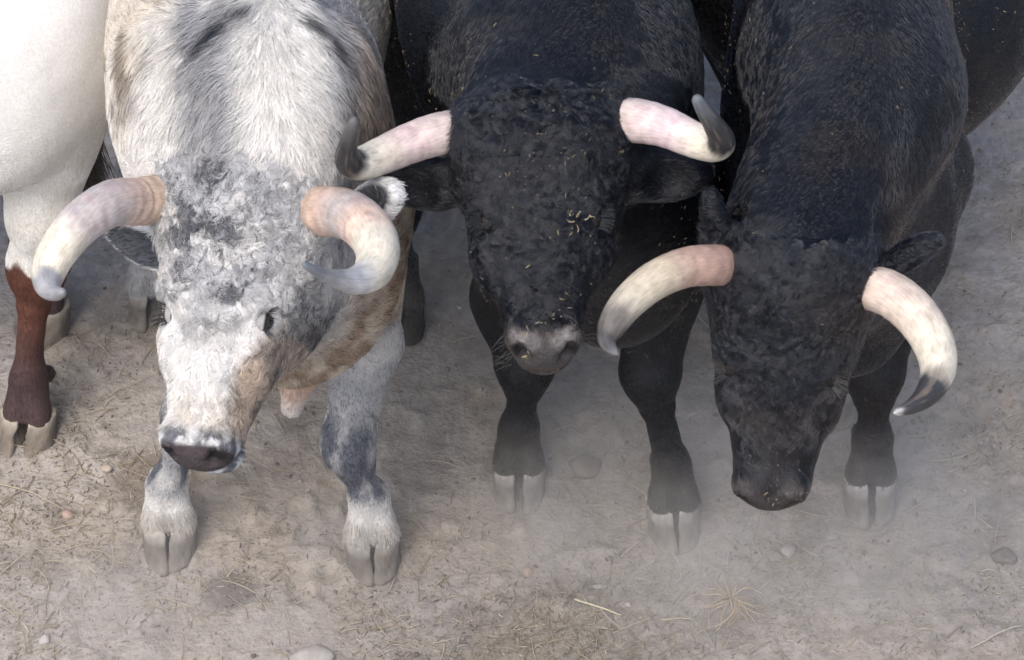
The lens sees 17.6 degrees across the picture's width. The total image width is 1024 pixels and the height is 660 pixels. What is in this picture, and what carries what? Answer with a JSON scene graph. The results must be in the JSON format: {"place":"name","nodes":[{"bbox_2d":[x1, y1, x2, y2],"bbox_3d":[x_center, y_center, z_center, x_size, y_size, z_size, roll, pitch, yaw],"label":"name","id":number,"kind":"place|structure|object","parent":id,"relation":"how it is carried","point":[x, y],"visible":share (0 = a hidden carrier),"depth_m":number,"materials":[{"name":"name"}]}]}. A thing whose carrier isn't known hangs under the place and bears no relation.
{"place":"outdoors","nodes":[
{"label":"outdoors","id":0,"kind":"place"},
{"bbox_2d":[0,53,1023,659],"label":"ground","id":1,"kind":"structure","parent":0,"point":[416,431],"depth_m":5.86,"materials":[{"name":"beige soil"}]},
{"bbox_2d":[0,484,63,509],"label":"straw stalk","id":2,"kind":"object","parent":1,"relation":"on","point":[30,492],"visible":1,"depth_m":5.89,"materials":[{"name":"beige plant"}]},
{"bbox_2d":[39,633,49,645],"bbox_3d":[-0.799,0.528,5.648,0.019,0.019,0.022,0,44,0],"label":"stone","id":3,"kind":"object","parent":1,"relation":"on","point":[44,639],"visible":1,"depth_m":5.64,"materials":[{"name":"beige stone"}]},
{"bbox_2d":[0,0,115,458],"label":"white ox","id":4,"kind":"object","parent":1,"relation":"on","point":[54,124],"visible":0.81,"depth_m":5.46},
{"bbox_2d":[61,509,74,519],"bbox_3d":[-0.786,0.327,5.858,0.024,0.017,0.021,0,44,0],"label":"stone","id":5,"kind":"object","parent":1,"relation":"on","point":[66,514],"visible":1,"depth_m":5.85,"materials":[{"name":"beige stone"}]},
{"bbox_2d":[100,465,111,471],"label":"stone","id":6,"kind":"object","parent":1,"relation":"on","point":[106,468],"visible":1,"depth_m":5.93,"materials":[{"name":"beige stone"}]},
{"bbox_2d":[31,0,415,586],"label":"bull","id":7,"kind":"object","parent":1,"relation":"on","point":[258,239],"visible":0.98,"depth_m":4.89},
{"bbox_2d":[289,644,334,659],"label":"stone","id":8,"kind":"object","parent":1,"relation":"on","point":[317,652],"visible":1,"depth_m":5.61,"materials":[{"name":"beige stone"}]},
{"bbox_2d":[0,73,1023,659],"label":"straw litter","id":9,"kind":"object","parent":1,"relation":"on","point":[48,585],"visible":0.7,"depth_m":5.78,"materials":[{"name":"beige plant"}]},
{"bbox_2d":[522,565,533,577],"bbox_3d":[0.028,0.421,5.763,0.019,0.015,0.024,-19,47,-19],"label":"stone","id":10,"kind":"object","parent":1,"relation":"on","point":[528,571],"visible":1,"depth_m":5.76,"materials":[{"name":"beige stone"}]},
{"bbox_2d":[334,0,734,555],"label":"bull","id":11,"kind":"object","parent":1,"relation":"on","point":[662,126],"visible":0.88,"depth_m":4.91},
{"bbox_2d":[389,1,723,472],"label":"straw crumbs","id":12,"kind":"object","parent":11,"relation":"on","point":[539,322],"visible":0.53,"depth_m":4.81,"materials":[{"name":"beige plant"}]},
{"bbox_2d":[567,196,594,231],"bbox_3d":[0.090,-0.176,4.805,0.062,0.035,0.063,0,44,0],"label":"straw wisp","id":13,"kind":"object","parent":11,"relation":"attached to","point":[577,216],"visible":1,"depth_m":4.80,"materials":[{"name":"beige plant"}]},
{"bbox_2d":[569,454,600,479],"bbox_3d":[0.131,0.243,5.938,0.058,0.033,0.060,0,44,0],"label":"stone","id":14,"kind":"object","parent":1,"relation":"on","point":[584,466],"visible":1,"depth_m":5.92,"materials":[{"name":"grey stone"}]},
{"bbox_2d":[574,598,620,615],"bbox_3d":[0.148,0.477,5.693,0.087,0.010,0.004,16,46,16],"label":"straw stalk","id":15,"kind":"object","parent":1,"relation":"on","point":[584,602],"visible":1,"depth_m":5.69,"materials":[{"name":"beige plant"}]},
{"bbox_2d":[592,584,606,589],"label":"stone","id":16,"kind":"object","parent":1,"relation":"on","point":[599,586],"visible":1,"depth_m":5.74,"materials":[{"name":"grey stone"}]},
{"bbox_2d":[397,511,832,659],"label":"dry grass","id":17,"kind":"structure","parent":1,"relation":"on","point":[563,621],"depth_m":5.67,"materials":[{"name":"plant"}]},
{"bbox_2d":[625,602,631,607],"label":"stone","id":18,"kind":"object","parent":1,"relation":"on","point":[628,604],"visible":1,"depth_m":5.70,"materials":[{"name":"grey stone"}]},
{"bbox_2d":[661,617,693,620],"bbox_3d":[0.284,0.496,5.674,0.055,0.006,0.005,0,44,0],"label":"straw stalk","id":19,"kind":"object","parent":1,"relation":"on","point":[677,618],"visible":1,"depth_m":5.67,"materials":[{"name":"beige plant"}]},
{"bbox_2d":[685,570,778,629],"bbox_3d":[0.371,0.472,5.690,0.145,0.022,0.116,32,52,29],"label":"dry plant","id":20,"kind":"object","parent":1,"relation":"on","point":[737,602],"visible":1,"depth_m":5.68,"materials":[{"name":"plant"}]},
{"bbox_2d":[768,551,783,562],"bbox_3d":[0.462,0.398,5.788,0.029,0.015,0.023,-13,46,-13],"label":"stone","id":21,"kind":"object","parent":1,"relation":"on","point":[774,556],"visible":1,"depth_m":5.78,"materials":[{"name":"grey stone"}]},
{"bbox_2d":[779,543,795,558],"bbox_3d":[0.484,0.387,5.798,0.031,0.024,0.029,-26,50,-24],"label":"stone","id":22,"kind":"object","parent":1,"relation":"on","point":[787,550],"visible":1,"depth_m":5.79,"materials":[{"name":"grey stone"}]},
{"bbox_2d":[597,0,1023,529],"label":"bull","id":23,"kind":"object","parent":1,"relation":"on","point":[856,259],"visible":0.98,"depth_m":4.88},
{"bbox_2d":[714,0,1023,514],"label":"straw crumbs","id":24,"kind":"object","parent":23,"relation":"on","point":[834,189],"visible":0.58,"depth_m":5.16,"materials":[{"name":"beige plant"}]},
{"bbox_2d":[929,450,975,460],"bbox_3d":[0.796,0.228,5.957,0.092,0.006,0.012,-12,45,-12],"label":"straw stalk","id":25,"kind":"object","parent":1,"relation":"on","point":[951,458],"visible":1,"depth_m":5.95,"materials":[{"name":"beige plant"}]},
{"bbox_2d":[955,340,966,350],"bbox_3d":[0.836,0.029,6.171,0.023,0.016,0.018,20,47,19],"label":"stone","id":26,"kind":"object","parent":1,"relation":"on","point":[961,345],"visible":0.89,"depth_m":6.16,"materials":[{"name":"grey stone"}]},
{"bbox_2d":[971,625,1023,647],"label":"straw stalk","id":27,"kind":"object","parent":1,"relation":"on","point":[995,634],"visible":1,"depth_m":5.64,"materials":[{"name":"beige plant"}]},
{"bbox_2d":[990,547,1017,564],"bbox_3d":[0.860,0.397,5.787,0.048,0.025,0.034,0,44,0],"label":"stone","id":28,"kind":"object","parent":1,"relation":"on","point":[1004,555],"visible":1,"depth_m":5.78,"materials":[{"name":"grey stone"}]},
{"bbox_2d":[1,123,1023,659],"bbox_3d":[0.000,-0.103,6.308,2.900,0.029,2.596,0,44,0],"label":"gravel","id":29,"kind":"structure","parent":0,"point":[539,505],"depth_m":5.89,"materials":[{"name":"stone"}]}
]}

